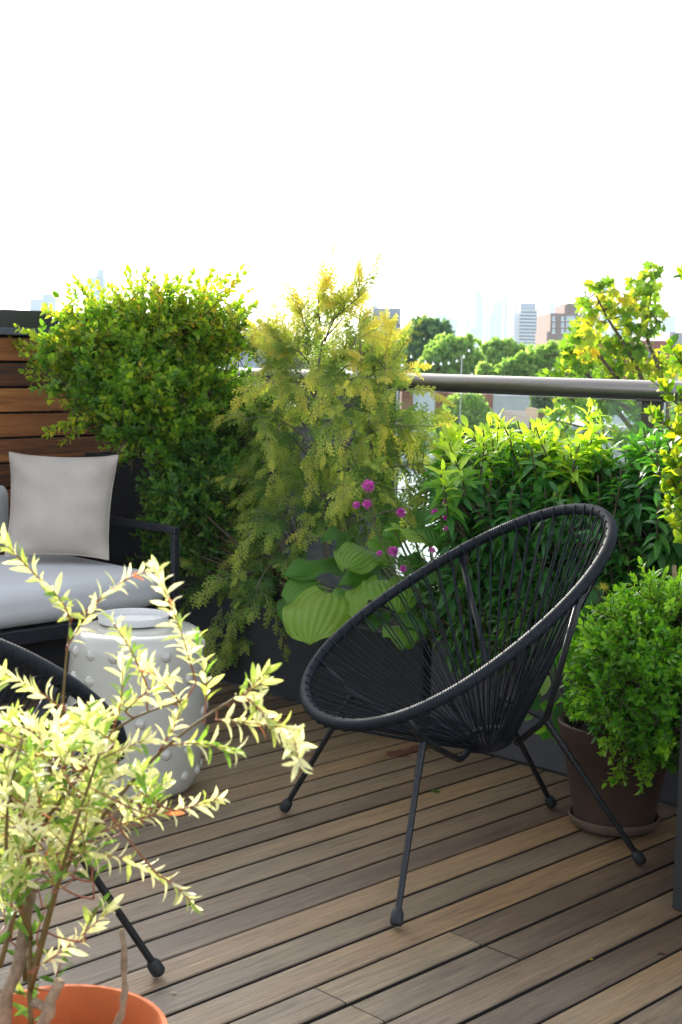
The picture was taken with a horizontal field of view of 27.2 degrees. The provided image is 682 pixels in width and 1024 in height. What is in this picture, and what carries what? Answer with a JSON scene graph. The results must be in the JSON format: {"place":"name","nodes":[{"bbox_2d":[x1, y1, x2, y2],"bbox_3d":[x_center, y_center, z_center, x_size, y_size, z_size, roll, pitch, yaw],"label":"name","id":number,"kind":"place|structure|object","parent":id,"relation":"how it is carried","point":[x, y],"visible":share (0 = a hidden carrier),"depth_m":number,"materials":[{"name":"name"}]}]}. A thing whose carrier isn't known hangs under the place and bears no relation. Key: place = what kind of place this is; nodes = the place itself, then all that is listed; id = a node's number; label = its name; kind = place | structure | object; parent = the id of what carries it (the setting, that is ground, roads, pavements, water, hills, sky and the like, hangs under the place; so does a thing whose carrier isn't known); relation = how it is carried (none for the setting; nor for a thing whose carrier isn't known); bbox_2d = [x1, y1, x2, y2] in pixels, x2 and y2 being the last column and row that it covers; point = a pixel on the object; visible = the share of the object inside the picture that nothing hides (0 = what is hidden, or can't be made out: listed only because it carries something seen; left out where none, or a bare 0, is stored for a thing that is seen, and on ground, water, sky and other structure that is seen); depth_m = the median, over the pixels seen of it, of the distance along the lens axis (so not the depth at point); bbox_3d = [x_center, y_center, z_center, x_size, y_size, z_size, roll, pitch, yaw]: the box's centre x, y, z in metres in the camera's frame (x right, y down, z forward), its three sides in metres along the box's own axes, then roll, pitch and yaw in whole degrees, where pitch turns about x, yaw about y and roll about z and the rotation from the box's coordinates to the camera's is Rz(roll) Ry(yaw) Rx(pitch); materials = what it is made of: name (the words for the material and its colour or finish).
{"place":"outdoors","nodes":[
{"label":"outdoors","id":0,"kind":"place"},
{"bbox_2d":[30,294,56,310],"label":"skyscraper","id":1,"kind":"structure","parent":0,"point":[35,305],"depth_m":1881.49,"materials":[{"name":"white"}]},
{"bbox_2d":[85,269,106,308],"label":"skyscraper","id":2,"kind":"structure","parent":0,"point":[101,277],"depth_m":1878.56,"materials":[{"name":"white"}]},
{"bbox_2d":[0,0,681,355],"label":"sky","id":3,"kind":"structure","parent":0,"point":[525,150],"materials":[{"name":"white"}]},
{"bbox_2d":[373,299,377,307],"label":"skyscraper","id":4,"kind":"structure","parent":0,"point":[375,302],"depth_m":2475.33,"materials":[{"name":"white"}]},
{"bbox_2d":[397,471,439,585],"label":"neighbour roof","id":5,"kind":"structure","parent":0,"point":[400,485],"depth_m":14.78,"materials":[{"name":"white"}]},
{"bbox_2d":[398,454,472,470],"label":"roof parapet","id":6,"kind":"structure","parent":5,"relation":"on","point":[429,455],"depth_m":24.25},
{"bbox_2d":[459,357,462,423],"bbox_3d":[1.856,-1.438,21.972,0.040,1.961,0.038,1,6,0],"label":"lamp pole","id":7,"kind":"object","parent":5,"relation":"on","point":[460,393],"visible":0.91,"depth_m":21.93,"materials":[{"name":"grey metal"}]},
{"bbox_2d":[410,349,469,364],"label":"string lights","id":8,"kind":"object","parent":7,"relation":"hanging from","point":[463,356],"visible":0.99,"depth_m":21.86,"materials":[{"name":"glass"}]},
{"bbox_2d":[309,356,534,404],"bbox_3d":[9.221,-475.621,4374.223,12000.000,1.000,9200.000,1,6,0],"label":"street level","id":9,"kind":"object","parent":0,"point":[401,368],"depth_m":1181.76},
{"bbox_2d":[174,329,308,386],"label":"rowhouse","id":10,"kind":"structure","parent":9,"relation":"on","point":[254,363],"depth_m":69.62,"materials":[{"name":"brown brick"}]},
{"bbox_2d":[365,301,400,365],"bbox_3d":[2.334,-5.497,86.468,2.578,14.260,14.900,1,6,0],"label":"grey apartment block","id":11,"kind":"structure","parent":9,"relation":"on","point":[392,311],"depth_m":79.25,"materials":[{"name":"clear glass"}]},
{"bbox_2d":[400,314,454,372],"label":"street tree","id":12,"kind":"object","parent":9,"relation":"on","point":[430,327],"visible":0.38,"depth_m":74.03,"materials":[{"name":"green plant"}]},
{"bbox_2d":[415,331,487,374],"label":"street tree","id":13,"kind":"object","parent":9,"relation":"on","point":[444,347],"visible":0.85,"depth_m":57.30,"materials":[{"name":"green plant"}]},
{"bbox_2d":[428,393,522,453],"bbox_3d":[2.619,2.894,27.567,2.016,10.651,1.058,-2,7,-23],"label":"street tree","id":14,"kind":"object","parent":9,"relation":"on","point":[475,409],"visible":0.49,"depth_m":26.74,"materials":[{"name":"green plant"}]},
{"bbox_2d":[475,336,525,375],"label":"street tree","id":15,"kind":"object","parent":9,"relation":"on","point":[494,350],"visible":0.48,"depth_m":63.25,"materials":[{"name":"green plant"}]},
{"bbox_2d":[475,340,605,378],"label":"street tree","id":16,"kind":"object","parent":9,"relation":"on","point":[529,362],"visible":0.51,"depth_m":49.45,"materials":[{"name":"green plant"}]},
{"bbox_2d":[529,396,598,415],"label":"street tree","id":17,"kind":"object","parent":9,"relation":"on","point":[539,402],"visible":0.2,"depth_m":43.67,"materials":[{"name":"green plant"}]},
{"bbox_2d":[503,407,627,468],"bbox_3d":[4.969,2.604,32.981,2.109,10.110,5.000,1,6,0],"label":"shed","id":18,"kind":"structure","parent":9,"relation":"on","point":[522,416],"depth_m":30.66,"materials":[{"name":"brown brick"}]},
{"bbox_2d":[561,405,638,459],"bbox_3d":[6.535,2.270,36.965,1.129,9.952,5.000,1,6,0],"label":"rowhouse","id":19,"kind":"structure","parent":9,"relation":"on","point":[617,420],"depth_m":33.95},
{"bbox_2d":[534,259,681,451],"bbox_3d":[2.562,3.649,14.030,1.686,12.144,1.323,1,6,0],"label":"plane tree","id":20,"kind":"object","parent":9,"relation":"on","point":[589,340],"visible":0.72,"depth_m":13.36,"materials":[{"name":"green plant"}]},
{"bbox_2d":[204,655,676,806],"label":"terrace slab","id":21,"kind":"structure","parent":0,"point":[517,762],"depth_m":4.88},
{"bbox_2d":[85,451,277,656],"bbox_3d":[-0.663,0.152,5.818,0.520,0.776,0.620,-5,9,-45],"label":"tall planter","id":22,"kind":"object","parent":21,"relation":"on","point":[125,500],"visible":0.12,"depth_m":5.61,"materials":[{"name":"metal"}]},
{"bbox_2d":[8,263,259,482],"bbox_3d":[-0.796,-0.534,5.433,1.050,0.851,0.688,1,6,0],"label":"boxwood shrub","id":23,"kind":"object","parent":22,"relation":"in","point":[139,381],"visible":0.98,"depth_m":5.29,"materials":[{"name":"green plant"}]},
{"bbox_2d":[0,679,681,1023],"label":"deck","id":24,"kind":"structure","parent":21,"relation":"on","point":[523,903],"depth_m":3.13,"materials":[{"name":"brown wood"}]},
{"bbox_2d":[0,309,119,557],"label":"wooden fence","id":25,"kind":"object","parent":24,"relation":"on","point":[25,415],"depth_m":5.61,"materials":[{"name":"brown wood"}]},
{"bbox_2d":[0,638,164,977],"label":"lounge chair","id":26,"kind":"object","parent":24,"relation":"on","point":[34,663],"visible":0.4,"depth_m":2.23,"materials":[{"name":"black metal"}]},
{"bbox_2d":[0,485,179,702],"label":"sofa","id":27,"kind":"object","parent":24,"relation":"on","point":[30,615],"visible":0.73,"depth_m":4.86,"materials":[{"name":"fabric"}]},
{"bbox_2d":[4,452,118,559],"bbox_3d":[-1.025,-0.022,5.131,0.405,0.378,0.223,1,6,0],"label":"throw pillow","id":28,"kind":"object","parent":27,"relation":"on","point":[60,505],"visible":0.97,"depth_m":5.08,"materials":[{"name":"fabric"}]},
{"bbox_2d":[12,984,167,1023],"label":"terracotta pot","id":29,"kind":"object","parent":24,"relation":"on","point":[85,1004],"visible":0.72,"depth_m":1.85,"materials":[{"name":"ceramic"}]},
{"bbox_2d":[0,522,316,1023],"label":"variegated willow","id":30,"kind":"object","parent":29,"relation":"in","point":[15,779],"visible":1,"depth_m":1.66,"materials":[{"name":"green plant"}]},
{"bbox_2d":[65,618,208,801],"bbox_3d":[-0.562,0.536,3.882,0.389,0.446,0.383,1,6,0],"label":"garden stool","id":31,"kind":"object","parent":24,"relation":"on","point":[89,660],"visible":0.5,"depth_m":3.73,"materials":[{"name":"ceramic"}]},
{"bbox_2d":[97,608,168,628],"bbox_3d":[-0.576,0.295,3.911,0.197,0.023,0.197,1,6,0],"label":"plate","id":32,"kind":"object","parent":31,"relation":"on","point":[142,618],"visible":0.88,"depth_m":3.94,"materials":[{"name":"white ceramic"}]},
{"bbox_2d":[221,585,454,727],"bbox_3d":[0.094,0.496,5.001,0.520,0.301,0.990,-5,9,-45],"label":"planter","id":33,"kind":"object","parent":24,"relation":"on","point":[264,649],"visible":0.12,"depth_m":4.82,"materials":[{"name":"metal"}]},
{"bbox_2d":[125,370,313,596],"bbox_3d":[-0.449,-0.103,5.316,0.646,0.862,0.609,-2,7,-28],"label":"boxwood shrub","id":34,"kind":"object","parent":33,"relation":"in","point":[190,504],"visible":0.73,"depth_m":5.29,"materials":[{"name":"green plant"}]},
{"bbox_2d":[152,239,457,695],"bbox_3d":[-0.206,-0.143,5.116,0.674,1.634,1.638,-5,9,-45],"label":"golden cypress","id":35,"kind":"object","parent":33,"relation":"in","point":[279,345],"visible":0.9,"depth_m":4.98,"materials":[{"name":"green plant"}]},
{"bbox_2d":[277,499,457,650],"bbox_3d":[0.049,0.196,4.543,0.663,0.493,0.513,6,8,38],"label":"hosta","id":36,"kind":"object","parent":33,"relation":"in","point":[310,611],"visible":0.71,"depth_m":4.50,"materials":[{"name":"green plant"}]},
{"bbox_2d":[279,503,645,926],"bbox_3d":[0.297,0.407,3.400,0.774,0.844,0.811,-1,7,-20],"label":"lounge chair","id":37,"kind":"object","parent":24,"relation":"on","point":[569,607],"visible":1,"depth_m":3.42,"materials":[{"name":"black plastic"}]},
{"bbox_2d":[430,637,679,803],"bbox_3d":[1.040,0.613,4.056,0.517,0.316,1.635,-5,9,-45],"label":"planter","id":38,"kind":"object","parent":24,"relation":"on","point":[548,753],"visible":0.03,"depth_m":4.18,"materials":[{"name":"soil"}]},
{"bbox_2d":[352,479,478,652],"bbox_3d":[0.330,0.150,4.341,0.598,0.596,0.218,0,6,-6],"label":"globe amaranth","id":39,"kind":"object","parent":38,"relation":"on","point":[366,504],"visible":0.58,"depth_m":4.32,"materials":[{"name":"purple plant"}]},
{"bbox_2d":[409,409,592,634],"bbox_3d":[0.483,0.072,4.355,0.651,0.796,0.966,-5,9,-42],"label":"pieris shrub","id":40,"kind":"object","parent":38,"relation":"on","point":[492,481],"visible":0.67,"depth_m":4.17,"materials":[{"name":"green plant"}]},
{"bbox_2d":[405,552,604,681],"bbox_3d":[0.466,0.324,4.247,0.874,0.408,0.476,6,8,36],"label":"shrub","id":41,"kind":"object","parent":38,"relation":"in","point":[431,616],"visible":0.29,"depth_m":4.24,"materials":[{"name":"green plant"}]},
{"bbox_2d":[532,397,624,522],"bbox_3d":[0.809,0.081,4.109,0.508,0.825,0.249,1,6,0],"label":"pieris shrub","id":42,"kind":"object","parent":38,"relation":"on","point":[592,444],"visible":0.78,"depth_m":4.05,"materials":[{"name":"green plant"}]},
{"bbox_2d":[549,416,681,632],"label":"pieris shrub","id":43,"kind":"object","parent":38,"relation":"on","point":[630,500],"visible":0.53,"depth_m":3.85,"materials":[{"name":"green plant"}]},
{"bbox_2d":[568,805,659,836],"bbox_3d":[0.707,0.795,3.654,0.233,0.032,0.233,1,6,0],"label":"pot saucer","id":44,"kind":"object","parent":24,"relation":"on","point":[608,831],"visible":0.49,"depth_m":3.56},
{"bbox_2d":[558,710,666,826],"bbox_3d":[0.709,0.668,3.640,0.306,0.266,0.306,1,6,0],"label":"clay pot","id":45,"kind":"object","parent":44,"relation":"on","point":[627,806],"visible":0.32,"depth_m":3.54,"materials":[{"name":"ceramic"}]},
{"bbox_2d":[522,581,608,743],"bbox_3d":[0.597,0.397,3.689,0.238,0.442,0.240,-3,8,-35],"label":"clematis vine","id":46,"kind":"object","parent":45,"relation":"in","point":[543,732],"visible":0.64,"depth_m":3.70,"materials":[{"name":"green plant"}]},
{"bbox_2d":[556,556,681,794],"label":"globe boxwood","id":47,"kind":"object","parent":45,"relation":"in","point":[624,672],"visible":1,"depth_m":3.38,"materials":[{"name":"green plant"}]},
{"bbox_2d":[672,565,676,578],"bbox_3d":[0.860,0.355,3.660,0.019,0.437,0.013,1,6,0],"label":"bamboo stake","id":48,"kind":"object","parent":45,"relation":"in","point":[674,570],"visible":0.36,"depth_m":3.63,"materials":[{"name":"wood"}]},
{"bbox_2d":[672,713,681,910],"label":"corner planter","id":49,"kind":"object","parent":24,"relation":"on","point":[677,894],"visible":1,"depth_m":3.08,"materials":[{"name":"soil"}]},
{"bbox_2d":[641,264,681,543],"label":"upright boxwood","id":50,"kind":"object","parent":49,"relation":"on","point":[668,484],"visible":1,"depth_m":3.06,"materials":[{"name":"green plant"}]},
{"bbox_2d":[199,367,681,589],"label":"railing","id":51,"kind":"object","parent":21,"relation":"on","point":[621,390],"visible":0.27,"depth_m":5.06,"materials":[{"name":"grey metal"}]},
{"bbox_2d":[434,312,448,321],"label":"skyscraper","id":52,"kind":"structure","parent":0,"point":[441,315],"depth_m":2872.88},
{"bbox_2d":[448,318,457,335],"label":"skyscraper","id":53,"kind":"structure","parent":0,"point":[454,322],"depth_m":2577.25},
{"bbox_2d":[399,391,528,453],"bbox_3d":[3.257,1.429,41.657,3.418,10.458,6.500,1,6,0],"label":"garage","id":54,"kind":"structure","parent":0,"point":[497,403],"depth_m":37.90,"materials":[{"name":"white brick"}]},
{"bbox_2d":[466,304,471,332],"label":"skyscraper","id":55,"kind":"structure","parent":0,"point":[468,323],"depth_m":2873.31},
{"bbox_2d":[468,328,481,349],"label":"skyscraper","id":56,"kind":"structure","parent":0,"point":[477,332],"depth_m":2479.96,"materials":[{"name":"white"}]},
{"bbox_2d":[474,287,484,342],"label":"skyscraper","id":57,"kind":"structure","parent":0,"point":[479,312],"depth_m":2673.96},
{"bbox_2d":[484,321,488,341],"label":"skyscraper","id":58,"kind":"structure","parent":0,"point":[486,327],"depth_m":2876.49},
{"bbox_2d":[488,300,502,340],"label":"skyscraper","id":59,"kind":"structure","parent":0,"point":[495,321],"depth_m":2675.76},
{"bbox_2d":[503,293,507,338],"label":"skyscraper","id":60,"kind":"structure","parent":0,"point":[505,316],"depth_m":2674.90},
{"bbox_2d":[507,327,509,338],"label":"skyscraper","id":61,"kind":"structure","parent":0,"point":[508,330],"depth_m":2876.62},
{"bbox_2d":[513,302,520,311],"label":"skyscraper","id":62,"kind":"structure","parent":0,"point":[515,305],"depth_m":2870.55,"materials":[{"name":"white"}]},
{"bbox_2d":[509,303,538,349],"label":"glass tower","id":63,"kind":"structure","parent":0,"point":[523,323],"depth_m":614.63,"materials":[{"name":"white glass"}]},
{"bbox_2d":[548,302,557,313],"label":"skyscraper","id":64,"kind":"structure","parent":0,"point":[551,307],"depth_m":2674.54,"materials":[{"name":"white"}]},
{"bbox_2d":[535,303,599,346],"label":"brick apartment building","id":65,"kind":"structure","parent":0,"point":[552,326],"depth_m":426.44,"materials":[{"name":"brick"}]},
{"bbox_2d":[566,316,574,320],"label":"window","id":66,"kind":"structure","parent":65,"relation":"in","point":[572,318],"depth_m":425.57,"materials":[{"name":"white glass"}]},
{"bbox_2d":[595,267,608,336],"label":"skyscraper","id":67,"kind":"structure","parent":0,"point":[603,276],"depth_m":2871.84,"materials":[{"name":"white"}]},
{"bbox_2d":[544,332,681,419],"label":"warehouse","id":68,"kind":"structure","parent":0,"point":[659,341],"depth_m":119.21,"materials":[{"name":"white brick"}]},
{"bbox_2d":[608,303,635,336],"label":"skyscraper","id":69,"kind":"structure","parent":0,"point":[610,331],"depth_m":2082.25,"materials":[{"name":"white"}]},
{"bbox_2d":[660,317,676,332],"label":"skyscraper","id":70,"kind":"structure","parent":0,"point":[669,323],"depth_m":2477.50,"materials":[{"name":"white"}]}
]}

